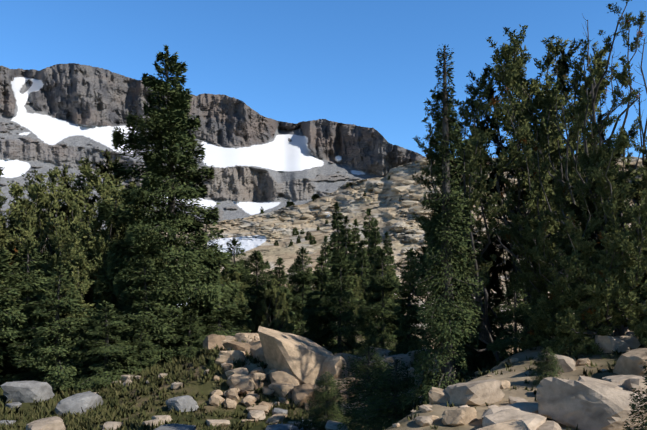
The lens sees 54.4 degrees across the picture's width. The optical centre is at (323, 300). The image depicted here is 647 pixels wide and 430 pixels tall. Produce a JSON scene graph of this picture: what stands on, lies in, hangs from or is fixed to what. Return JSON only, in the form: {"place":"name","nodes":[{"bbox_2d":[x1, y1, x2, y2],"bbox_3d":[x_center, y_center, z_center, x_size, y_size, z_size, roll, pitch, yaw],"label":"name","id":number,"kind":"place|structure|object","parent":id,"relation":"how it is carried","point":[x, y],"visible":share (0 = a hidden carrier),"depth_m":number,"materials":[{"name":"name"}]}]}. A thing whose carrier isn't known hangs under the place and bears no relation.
{"place":"outdoors","nodes":[
{"label":"outdoors","id":0,"kind":"place"},
{"bbox_2d":[0,63,646,429],"bbox_3d":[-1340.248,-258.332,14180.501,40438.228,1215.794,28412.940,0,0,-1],"label":"terrain","id":1,"kind":"structure","parent":0,"point":[69,115],"depth_m":1837.32,"materials":[{"name":"grey stone"}]},
{"bbox_2d":[0,231,18,347],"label":"pine tree","id":2,"kind":"object","parent":1,"relation":"on","point":[4,240],"visible":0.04,"depth_m":29.20,"materials":[{"name":"green plant"}]},
{"bbox_2d":[0,167,47,343],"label":"pine tree","id":3,"kind":"object","parent":1,"relation":"on","point":[21,220],"visible":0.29,"depth_m":32.29,"materials":[{"name":"green plant"}]},
{"bbox_2d":[0,247,51,391],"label":"fir tree","id":4,"kind":"object","parent":1,"relation":"on","point":[8,334],"visible":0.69,"depth_m":23.68,"materials":[{"name":"green plant"}]},
{"bbox_2d":[0,239,71,380],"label":"fir tree","id":5,"kind":"object","parent":1,"relation":"on","point":[33,282],"visible":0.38,"depth_m":25.68,"materials":[{"name":"green plant"}]},
{"bbox_2d":[0,164,102,324],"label":"pine tree","id":6,"kind":"object","parent":1,"relation":"on","point":[48,220],"visible":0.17,"depth_m":34.84,"materials":[{"name":"green plant"}]},
{"bbox_2d":[3,265,101,391],"bbox_3d":[-9.971,1.266,23.746,3.728,5.304,3.732,0,0,-37],"label":"fir tree","id":7,"kind":"object","parent":1,"relation":"on","point":[56,349],"visible":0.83,"depth_m":23.26,"materials":[{"name":"green plant"}]},
{"bbox_2d":[36,200,117,373],"bbox_3d":[-10.818,-0.507,27.702,4.126,7.988,3.820,0,0,-6],"label":"pine tree","id":8,"kind":"object","parent":1,"relation":"on","point":[82,261],"visible":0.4,"depth_m":27.26,"materials":[{"name":"green plant"}]},
{"bbox_2d":[49,149,151,297],"bbox_3d":[-13.453,-3.043,38.235,7.582,12.661,8.032,0,0,-34],"label":"pine tree","id":9,"kind":"object","parent":1,"relation":"on","point":[110,191],"visible":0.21,"depth_m":37.54,"materials":[{"name":"green plant"}]},
{"bbox_2d":[68,300,142,392],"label":"fir tree","id":10,"kind":"object","parent":1,"relation":"on","point":[114,349],"visible":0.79,"depth_m":23.15,"materials":[{"name":"green plant"}]},
{"bbox_2d":[84,183,167,339],"bbox_3d":[-10.443,-1.500,34.481,5.933,9.755,5.615,0,0,-36],"label":"pine tree","id":11,"kind":"object","parent":1,"relation":"on","point":[113,230],"visible":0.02,"depth_m":34.02,"materials":[{"name":"green plant"}]},
{"bbox_2d":[118,327,160,374],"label":"fir tree","id":12,"kind":"object","parent":1,"relation":"on","point":[146,354],"visible":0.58,"depth_m":24.07,"materials":[{"name":"green plant"}]},
{"bbox_2d":[95,256,190,376],"bbox_3d":[-7.238,0.888,25.718,3.797,5.445,3.535,0,0,-7],"label":"fir tree","id":13,"kind":"object","parent":1,"relation":"on","point":[162,329],"visible":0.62,"depth_m":25.47,"materials":[{"name":"green plant"}]},
{"bbox_2d":[90,45,234,364],"bbox_3d":[-7.300,-4.103,28.645,6.675,15.213,5.894,0,0,-24],"label":"tall fir tree","id":14,"kind":"object","parent":1,"relation":"on","point":[170,124],"visible":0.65,"depth_m":27.88,"materials":[{"name":"green plant"}]},
{"bbox_2d":[0,359,347,429],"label":"rocks","id":15,"kind":"object","parent":1,"relation":"on","point":[19,392],"depth_m":18.54,"materials":[{"name":"stone"}]},
{"bbox_2d":[163,309,208,362],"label":"fir tree","id":16,"kind":"object","parent":1,"relation":"on","point":[196,335],"visible":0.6,"depth_m":26.07,"materials":[{"name":"green plant"}]},
{"bbox_2d":[184,345,197,363],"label":"tree sapling","id":17,"kind":"object","parent":1,"relation":"on","point":[191,352],"visible":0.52,"depth_m":23.30,"materials":[{"name":"green plant"}]},
{"bbox_2d":[207,358,215,371],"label":"tree sapling","id":18,"kind":"object","parent":1,"relation":"on","point":[211,363],"visible":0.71,"depth_m":21.50,"materials":[{"name":"green plant"}]},
{"bbox_2d":[177,216,251,340],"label":"fir tree","id":19,"kind":"object","parent":1,"relation":"on","point":[219,257],"visible":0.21,"depth_m":34.75,"materials":[{"name":"green plant"}]},
{"bbox_2d":[187,283,250,347],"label":"fir tree","id":20,"kind":"object","parent":1,"relation":"on","point":[227,312],"visible":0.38,"depth_m":28.22,"materials":[{"name":"green plant"}]},
{"bbox_2d":[207,264,250,332],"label":"pine tree","id":21,"kind":"object","parent":1,"relation":"on","point":[236,275],"visible":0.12,"depth_m":35.30,"materials":[{"name":"green plant"}]},
{"bbox_2d":[219,237,255,329],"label":"fir tree","id":22,"kind":"object","parent":1,"relation":"on","point":[240,262],"visible":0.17,"depth_m":45.25,"materials":[{"name":"green plant"}]},
{"bbox_2d":[237,250,274,330],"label":"fir tree","id":23,"kind":"object","parent":1,"relation":"on","point":[255,257],"visible":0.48,"depth_m":41.33,"materials":[{"name":"green plant"}]},
{"bbox_2d":[246,277,294,333],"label":"pine tree","id":24,"kind":"object","parent":1,"relation":"on","point":[281,319],"visible":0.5,"depth_m":33.61,"materials":[{"name":"green plant"}]},
{"bbox_2d":[269,257,297,334],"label":"spire tree","id":25,"kind":"object","parent":1,"relation":"on","point":[282,279],"visible":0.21,"depth_m":39.62,"materials":[{"name":"green plant"}]},
{"bbox_2d":[269,282,300,333],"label":"pine tree","id":26,"kind":"object","parent":1,"relation":"on","point":[288,286],"depth_m":46.77,"materials":[{"name":"green plant"}]},
{"bbox_2d":[203,326,371,425],"bbox_3d":[-1.604,2.380,23.433,5.632,3.090,12.809,0,0,-13],"label":"granite outcrop","id":27,"kind":"object","parent":1,"relation":"on","point":[297,365],"visible":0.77,"depth_m":20.45,"materials":[{"name":"beige stone"}]},
{"bbox_2d":[292,227,298,235],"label":"ridge tree","id":28,"kind":"object","parent":1,"relation":"on","point":[294,230],"visible":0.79,"depth_m":187.15,"materials":[{"name":"green plant"}]},
{"bbox_2d":[286,258,311,307],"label":"fir tree","id":29,"kind":"object","parent":1,"relation":"on","point":[293,266],"visible":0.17,"depth_m":61.67,"materials":[{"name":"green plant"}]},
{"bbox_2d":[286,246,324,344],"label":"fir tree","id":30,"kind":"object","parent":1,"relation":"on","point":[304,277],"visible":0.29,"depth_m":43.50,"materials":[{"name":"green plant"}]},
{"bbox_2d":[304,231,312,240],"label":"ridge tree","id":31,"kind":"object","parent":1,"relation":"on","point":[307,237],"visible":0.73,"depth_m":166.63,"materials":[{"name":"green plant"}]},
{"bbox_2d":[309,236,316,244],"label":"ridge tree","id":32,"kind":"object","parent":1,"relation":"on","point":[312,240],"visible":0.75,"depth_m":154.46,"materials":[{"name":"green plant"}]},
{"bbox_2d":[306,285,324,304],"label":"pine tree","id":33,"kind":"object","parent":1,"relation":"on","point":[313,287],"visible":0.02,"depth_m":50.19,"materials":[{"name":"green plant"}]},
{"bbox_2d":[311,194,319,198],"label":"ridge tree","id":34,"kind":"object","parent":1,"relation":"on","point":[315,196],"visible":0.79,"depth_m":303.52,"materials":[{"name":"green plant"}]},
{"bbox_2d":[0,316,641,429],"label":"meadow grass tufts","id":35,"kind":"object","parent":1,"relation":"on","point":[100,415],"visible":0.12,"depth_m":19.12,"materials":[{"name":"green plant"}]},
{"bbox_2d":[300,257,342,349],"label":"spire tree","id":36,"kind":"object","parent":1,"relation":"on","point":[313,331],"visible":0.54,"depth_m":37.57,"materials":[{"name":"green plant"}]},
{"bbox_2d":[301,371,349,429],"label":"tree sapling","id":37,"kind":"object","parent":1,"relation":"on","point":[322,405],"visible":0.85,"depth_m":16.82,"materials":[{"name":"green plant"}]},
{"bbox_2d":[315,235,336,297],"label":"spire tree","id":38,"kind":"object","parent":1,"relation":"on","point":[325,248],"visible":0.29,"depth_m":69.66,"materials":[{"name":"green plant"}]},
{"bbox_2d":[326,201,349,285],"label":"spire tree","id":39,"kind":"object","parent":1,"relation":"on","point":[336,223],"visible":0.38,"depth_m":81.73,"materials":[{"name":"green plant"}]},
{"bbox_2d":[309,250,369,354],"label":"fir tree","id":40,"kind":"object","parent":1,"relation":"on","point":[337,314],"visible":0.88,"depth_m":35.62,"materials":[{"name":"green plant"}]},
{"bbox_2d":[178,159,510,272],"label":"rocks","id":41,"kind":"object","parent":1,"relation":"on","point":[262,224],"visible":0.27,"depth_m":188.99,"materials":[{"name":"beige stone"}]},
{"bbox_2d":[331,216,360,288],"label":"spire tree","id":42,"kind":"object","parent":1,"relation":"on","point":[343,238],"visible":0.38,"depth_m":77.73,"materials":[{"name":"green plant"}]},
{"bbox_2d":[335,270,370,339],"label":"pine tree","id":43,"kind":"object","parent":1,"relation":"on","point":[356,292],"visible":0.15,"depth_m":43.55,"materials":[{"name":"green plant"}]},
{"bbox_2d":[348,218,360,274],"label":"spire tree","id":44,"kind":"object","parent":1,"relation":"on","point":[356,230],"visible":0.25,"depth_m":83.61,"materials":[{"name":"green plant"}]},
{"bbox_2d":[353,240,372,307],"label":"spire tree","id":45,"kind":"object","parent":1,"relation":"on","point":[365,260],"visible":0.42,"depth_m":65.72,"materials":[{"name":"green plant"}]},
{"bbox_2d":[331,342,402,429],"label":"tree sapling","id":46,"kind":"object","parent":1,"relation":"on","point":[357,389],"visible":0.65,"depth_m":14.80,"materials":[{"name":"green plant"}]},
{"bbox_2d":[355,208,378,283],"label":"spire tree","id":47,"kind":"object","parent":1,"relation":"on","point":[367,225],"visible":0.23,"depth_m":79.47,"materials":[{"name":"green plant"}]},
{"bbox_2d":[366,219,383,280],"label":"spire tree","id":48,"kind":"object","parent":1,"relation":"on","point":[373,248],"visible":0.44,"depth_m":75.45,"materials":[{"name":"green plant"}]},
{"bbox_2d":[351,248,404,354],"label":"fir tree","id":49,"kind":"object","parent":1,"relation":"on","point":[377,285],"visible":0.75,"depth_m":33.44,"materials":[{"name":"green plant"}]},
{"bbox_2d":[354,260,402,341],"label":"pine tree","id":50,"kind":"object","parent":1,"relation":"on","point":[366,297],"visible":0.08,"depth_m":39.55,"materials":[{"name":"green plant"}]},
{"bbox_2d":[352,357,421,429],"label":"shrub","id":51,"kind":"object","parent":1,"relation":"on","point":[393,405],"visible":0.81,"depth_m":12.78,"materials":[{"name":"green plant"}]},
{"bbox_2d":[379,231,399,301],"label":"spire tree","id":52,"kind":"object","parent":1,"relation":"on","point":[387,246],"visible":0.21,"depth_m":71.50,"materials":[{"name":"green plant"}]},
{"bbox_2d":[388,247,426,355],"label":"spire tree","id":53,"kind":"object","parent":1,"relation":"on","point":[404,322],"visible":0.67,"depth_m":30.45,"materials":[{"name":"green plant"}]},
{"bbox_2d":[400,44,484,415],"bbox_3d":[2.272,-1.062,11.869,1.596,7.535,1.736,0,0,31],"label":"thin spruce tree","id":54,"kind":"object","parent":1,"relation":"on","point":[446,328],"visible":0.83,"depth_m":11.69,"materials":[{"name":"green plant"}]},
{"bbox_2d":[455,260,486,374],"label":"spire tree","id":55,"kind":"object","parent":1,"relation":"on","point":[472,360],"visible":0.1,"depth_m":26.05,"materials":[{"name":"green plant"}]},
{"bbox_2d":[474,235,508,367],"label":"spire tree","id":56,"kind":"object","parent":1,"relation":"on","point":[488,354],"visible":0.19,"depth_m":27.76,"materials":[{"name":"green plant"}]},
{"bbox_2d":[355,327,646,429],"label":"boulders","id":57,"kind":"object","parent":1,"relation":"on","point":[585,403],"depth_m":7.01,"materials":[{"name":"stone"}]},
{"bbox_2d":[487,276,531,366],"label":"fir tree","id":58,"kind":"object","parent":1,"relation":"on","point":[510,315],"visible":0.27,"depth_m":22.89,"materials":[{"name":"green plant"}]},
{"bbox_2d":[390,25,637,361],"bbox_3d":[7.867,-3.546,25.249,8.825,14.389,10.037,0,0,23],"label":"tree","id":59,"kind":"object","parent":1,"relation":"on","point":[517,151],"visible":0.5,"depth_m":23.34,"materials":[{"name":"green plant"}]},
{"bbox_2d":[529,347,562,386],"bbox_3d":[3.211,1.064,9.046,0.596,0.857,0.609,0,0,-21],"label":"shrub","id":60,"kind":"object","parent":1,"relation":"on","point":[552,364],"visible":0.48,"depth_m":8.99,"materials":[{"name":"green plant"}]},
{"bbox_2d":[489,0,646,308],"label":"pine tree","id":61,"kind":"object","parent":1,"relation":"on","point":[622,77],"visible":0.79,"depth_m":14.88,"materials":[{"name":"green plant"}]},
{"bbox_2d":[492,116,646,358],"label":"tree","id":62,"kind":"object","parent":1,"relation":"on","point":[605,295],"visible":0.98,"depth_m":11.23,"materials":[{"name":"green plant"}]},
{"bbox_2d":[622,360,646,429],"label":"shrub","id":63,"kind":"object","parent":1,"relation":"on","point":[643,401],"visible":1,"depth_m":5.09,"materials":[{"name":"green plant"}]},
{"bbox_2d":[0,0,646,157],"label":"sky","id":64,"kind":"structure","parent":0,"point":[363,63],"materials":[{"name":"blue"}]}
]}

